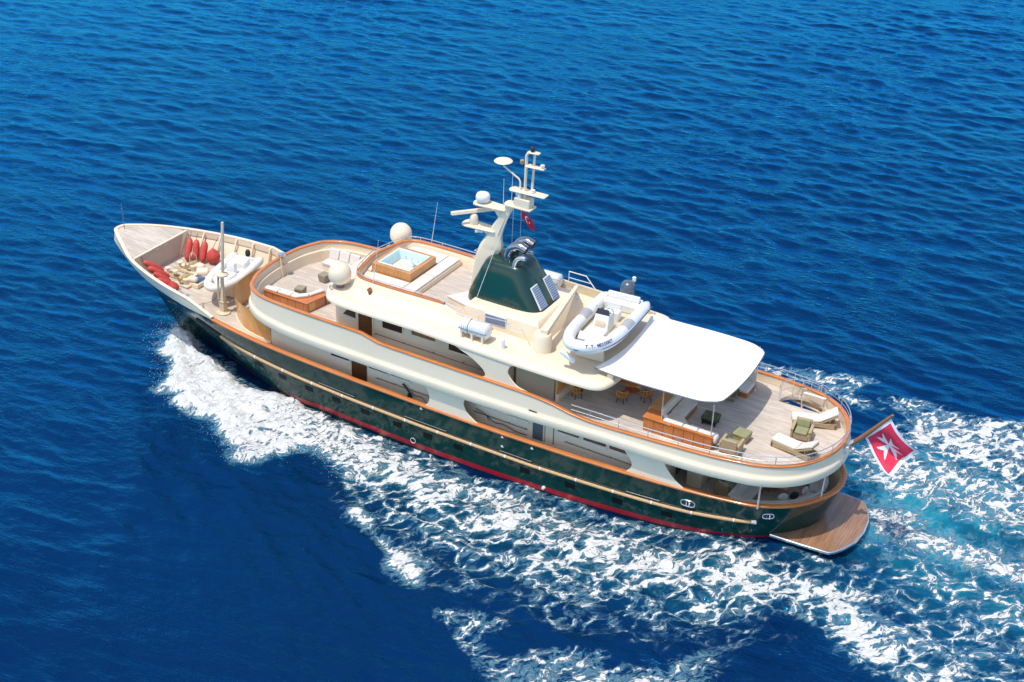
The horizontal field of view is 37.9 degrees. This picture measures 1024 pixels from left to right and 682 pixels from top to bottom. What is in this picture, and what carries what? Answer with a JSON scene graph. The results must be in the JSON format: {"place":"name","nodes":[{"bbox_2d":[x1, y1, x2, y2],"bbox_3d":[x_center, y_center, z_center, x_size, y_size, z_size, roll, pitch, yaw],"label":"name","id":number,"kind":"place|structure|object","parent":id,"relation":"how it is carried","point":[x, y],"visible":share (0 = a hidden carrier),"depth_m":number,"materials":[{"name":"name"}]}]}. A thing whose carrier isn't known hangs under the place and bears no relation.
{"place":"outdoors","nodes":[
{"label":"outdoors","id":0,"kind":"place"},
{"bbox_2d":[447,291,470,307],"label":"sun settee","id":1,"kind":"object","parent":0,"point":[461,299],"visible":0.53,"depth_m":75.44,"materials":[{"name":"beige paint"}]},
{"bbox_2d":[0,0,1023,681],"bbox_3d":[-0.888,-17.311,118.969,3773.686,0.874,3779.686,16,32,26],"label":"sea","id":2,"kind":"structure","parent":0,"point":[828,192],"depth_m":91.81,"materials":[{"name":"liquid"}]},
{"bbox_2d":[147,310,343,477],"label":"spray","id":3,"kind":"object","parent":2,"relation":"on","point":[208,408],"visible":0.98,"depth_m":80.39,"materials":[{"name":"white liquid"}]},
{"bbox_2d":[114,146,893,554],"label":"yacht","id":4,"kind":"object","parent":2,"relation":"on","point":[410,368],"visible":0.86,"depth_m":73.97,"materials":[{"name":"green paint"}]},
{"bbox_2d":[141,257,163,270],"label":"fender","id":5,"kind":"object","parent":4,"relation":"hanging from","point":[148,263],"visible":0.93,"depth_m":85.52,"materials":[{"name":"rubber"}]},
{"bbox_2d":[146,264,169,277],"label":"fender","id":6,"kind":"object","parent":4,"relation":"hanging from","point":[154,269],"visible":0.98,"depth_m":85.14,"materials":[{"name":"rubber"}]},
{"bbox_2d":[151,268,170,280],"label":"fender","id":7,"kind":"object","parent":4,"relation":"hanging from","point":[157,274],"visible":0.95,"depth_m":84.74,"materials":[{"name":"rubber"}]},
{"bbox_2d":[155,275,170,284],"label":"fender","id":8,"kind":"object","parent":4,"relation":"hanging from","point":[165,281],"visible":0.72,"depth_m":84.57,"materials":[{"name":"rubber"}]},
{"bbox_2d":[168,281,178,289],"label":"ball fender","id":9,"kind":"object","parent":4,"relation":"hanging from","point":[173,284],"visible":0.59,"depth_m":84.52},
{"bbox_2d":[184,235,192,259],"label":"fender","id":10,"kind":"object","parent":4,"relation":"hanging from","point":[189,246],"visible":0.94,"depth_m":88.15,"materials":[{"name":"rubber"}]},
{"bbox_2d":[192,233,199,259],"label":"fender","id":11,"kind":"object","parent":4,"relation":"hanging from","point":[196,247],"visible":0.94,"depth_m":88.17,"materials":[{"name":"rubber"}]},
{"bbox_2d":[200,235,207,261],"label":"fender","id":12,"kind":"object","parent":4,"relation":"hanging from","point":[204,249],"visible":1,"depth_m":88.02,"materials":[{"name":"rubber"}]},
{"bbox_2d":[206,238,219,263],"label":"ball fender","id":13,"kind":"object","parent":4,"relation":"on","point":[212,255],"visible":1,"depth_m":87.82,"materials":[{"name":"rubber"}]},
{"bbox_2d":[198,249,263,304],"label":"tender","id":14,"kind":"object","parent":4,"relation":"on","point":[237,268],"visible":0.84,"depth_m":85.06,"materials":[{"name":"plastic"}]},
{"bbox_2d":[263,285,329,312],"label":"corner sofa","id":15,"kind":"object","parent":4,"relation":"on","point":[311,301],"visible":0.95,"depth_m":80.04,"materials":[{"name":"brown wood"}]},
{"bbox_2d":[309,302,314,310],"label":"cabinet door","id":16,"kind":"structure","parent":15,"relation":"in","point":[311,306],"depth_m":79.73,"materials":[{"name":"brown wood"}]},
{"bbox_2d":[294,284,306,292],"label":"stool","id":17,"kind":"object","parent":4,"relation":"on","point":[298,288],"visible":0.81,"depth_m":81.14,"materials":[{"name":"beige fabric"}]},
{"bbox_2d":[318,271,329,282],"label":"stool","id":18,"kind":"object","parent":4,"relation":"on","point":[323,277],"visible":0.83,"depth_m":82.60,"materials":[{"name":"beige fabric"}]},
{"bbox_2d":[322,247,360,269],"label":"deck sofa","id":19,"kind":"object","parent":4,"relation":"on","point":[337,255],"visible":0.66,"depth_m":83.93,"materials":[{"name":"white fabric"}]},
{"bbox_2d":[367,272,409,288],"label":"sun pad","id":20,"kind":"object","parent":4,"relation":"on","point":[390,280],"visible":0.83,"depth_m":76.82,"materials":[{"name":"white fabric"}]},
{"bbox_2d":[372,246,435,282],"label":"hot tub","id":21,"kind":"object","parent":4,"relation":"on","point":[424,262],"visible":0.99,"depth_m":77.75,"materials":[{"name":"wood"}]},
{"bbox_2d":[404,274,434,291],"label":"sun pad","id":22,"kind":"object","parent":4,"relation":"on","point":[420,282],"visible":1,"depth_m":76.70,"materials":[{"name":"white fabric"}]},
{"bbox_2d":[409,247,447,264],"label":"sun pad","id":23,"kind":"object","parent":4,"relation":"on","point":[440,257],"visible":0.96,"depth_m":79.64,"materials":[{"name":"white fabric"}]},
{"bbox_2d":[425,256,459,277],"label":"sun pad","id":24,"kind":"object","parent":4,"relation":"on","point":[441,267],"visible":1,"depth_m":78.35,"materials":[{"name":"white fabric"}]},
{"bbox_2d":[458,317,492,344],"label":"liferaft canister","id":25,"kind":"object","parent":4,"relation":"on","point":[473,328],"visible":1,"depth_m":72.56,"materials":[{"name":"white plastic"}]},
{"bbox_2d":[500,338,504,348],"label":"beacon canister","id":26,"kind":"object","parent":4,"relation":"on","point":[502,343],"visible":1,"depth_m":72.21,"materials":[{"name":"white plastic"}]},
{"bbox_2d":[522,211,534,230],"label":"courtesy flag","id":27,"kind":"object","parent":4,"relation":"attached to","point":[526,218],"visible":1,"depth_m":72.90,"materials":[{"name":"red fabric"}]},
{"bbox_2d":[544,269,563,286],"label":"liferaft canister","id":28,"kind":"object","parent":4,"relation":"on","point":[556,276],"visible":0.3,"depth_m":77.23,"materials":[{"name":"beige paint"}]},
{"bbox_2d":[571,385,583,399],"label":"dining chair","id":29,"kind":"object","parent":4,"relation":"on","point":[576,390],"visible":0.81,"depth_m":72.64,"materials":[{"name":"brown wood"}]},
{"bbox_2d":[562,276,651,362],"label":"inflatable tender","id":30,"kind":"object","parent":4,"relation":"on","point":[599,325],"visible":1,"depth_m":72.02,"materials":[{"name":"white rubber"}]},
{"bbox_2d":[560,349,575,362],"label":"white fender","id":31,"kind":"object","parent":30,"relation":"hanging from","point":[568,356],"visible":1,"depth_m":70.48,"materials":[{"name":"white plastic"}]},
{"bbox_2d":[615,387,628,404],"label":"dining chair","id":32,"kind":"object","parent":4,"relation":"on","point":[621,394],"visible":1,"depth_m":72.34,"materials":[{"name":"brown wood"}]},
{"bbox_2d":[619,379,641,392],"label":"dining table","id":33,"kind":"object","parent":4,"relation":"on","point":[630,387],"visible":0.25,"depth_m":73.09,"materials":[{"name":"brown wood"}]},
{"bbox_2d":[640,389,653,401],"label":"dining chair","id":34,"kind":"object","parent":4,"relation":"on","point":[646,393],"visible":0.95,"depth_m":72.45,"materials":[{"name":"brown wood"}]},
{"bbox_2d":[594,314,764,436],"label":"awning","id":35,"kind":"object","parent":4,"relation":"on","point":[681,359],"visible":0.98,"depth_m":71.03,"materials":[{"name":"white fabric"}]},
{"bbox_2d":[642,392,718,450],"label":"corner sofa","id":36,"kind":"object","parent":4,"relation":"on","point":[678,412],"visible":0.9,"depth_m":70.17,"materials":[{"name":"brown wood"}]},
{"bbox_2d":[686,470,709,488],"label":"sideboard","id":37,"kind":"object","parent":4,"relation":"on","point":[695,480],"visible":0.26,"depth_m":71.82,"materials":[{"name":"beige paint"}]},
{"bbox_2d":[701,410,720,426],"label":"ottoman","id":38,"kind":"object","parent":4,"relation":"on","point":[706,417],"visible":0.95,"depth_m":70.98,"materials":[{"name":"fabric"}]},
{"bbox_2d":[719,433,744,455],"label":"armchair","id":39,"kind":"object","parent":4,"relation":"on","point":[730,444],"visible":0.96,"depth_m":68.68,"materials":[{"name":"beige wicker"}]},
{"bbox_2d":[727,389,739,401],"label":"ottoman","id":40,"kind":"object","parent":4,"relation":"on","point":[733,396],"visible":0.38,"depth_m":72.90,"materials":[{"name":"green fabric"}]},
{"bbox_2d":[731,426,752,444],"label":"ottoman","id":41,"kind":"object","parent":4,"relation":"on","point":[738,433],"visible":0.98,"depth_m":69.79,"materials":[{"name":"green fabric"}]},
{"bbox_2d":[738,371,756,397],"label":"deck sofa","id":42,"kind":"object","parent":4,"relation":"on","point":[746,388],"visible":0.22,"depth_m":73.52,"materials":[{"name":"white fabric"}]},
{"bbox_2d":[727,476,828,503],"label":"stern bench","id":43,"kind":"object","parent":4,"relation":"on","point":[744,492],"visible":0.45,"depth_m":70.64,"materials":[{"name":"white fabric"}]},
{"bbox_2d":[778,493,787,500],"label":"cushion","id":44,"kind":"object","parent":43,"relation":"on","point":[782,496],"visible":0.99,"depth_m":70.14,"materials":[{"name":"white fabric"}]},
{"bbox_2d":[789,491,798,499],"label":"cushion","id":45,"kind":"object","parent":43,"relation":"on","point":[794,495],"visible":0.92,"depth_m":70.27,"materials":[{"name":"fabric"}]},
{"bbox_2d":[801,486,808,494],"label":"cushion","id":46,"kind":"object","parent":43,"relation":"on","point":[805,490],"visible":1,"depth_m":70.61,"materials":[{"name":"white fabric"}]},
{"bbox_2d":[767,487,789,492],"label":"table","id":47,"kind":"object","parent":4,"relation":"on","point":[785,489],"visible":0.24,"depth_m":71.32,"materials":[{"name":"brown wood"}]},
{"bbox_2d":[770,433,818,460],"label":"sun lounger","id":48,"kind":"object","parent":4,"relation":"on","point":[783,442],"visible":0.98,"depth_m":69.07,"materials":[{"name":"white fabric"}]},
{"bbox_2d":[790,416,814,441],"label":"armchair","id":49,"kind":"object","parent":4,"relation":"on","point":[801,428],"visible":0.91,"depth_m":70.12,"materials":[{"name":"beige wicker"}]},
{"bbox_2d":[791,407,838,429],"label":"sun lounger","id":50,"kind":"object","parent":4,"relation":"on","point":[830,415],"visible":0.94,"depth_m":71.02,"materials":[{"name":"white fabric"}]},
{"bbox_2d":[865,419,918,476],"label":"ensign","id":51,"kind":"object","parent":4,"relation":"attached to","point":[892,450],"visible":1,"depth_m":68.14,"materials":[{"name":"red fabric"}]},
{"bbox_2d":[714,479,737,497],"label":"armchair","id":52,"kind":"object","parent":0,"point":[722,487],"visible":0.68,"depth_m":71.06,"materials":[{"name":"beige wicker"}]}
]}

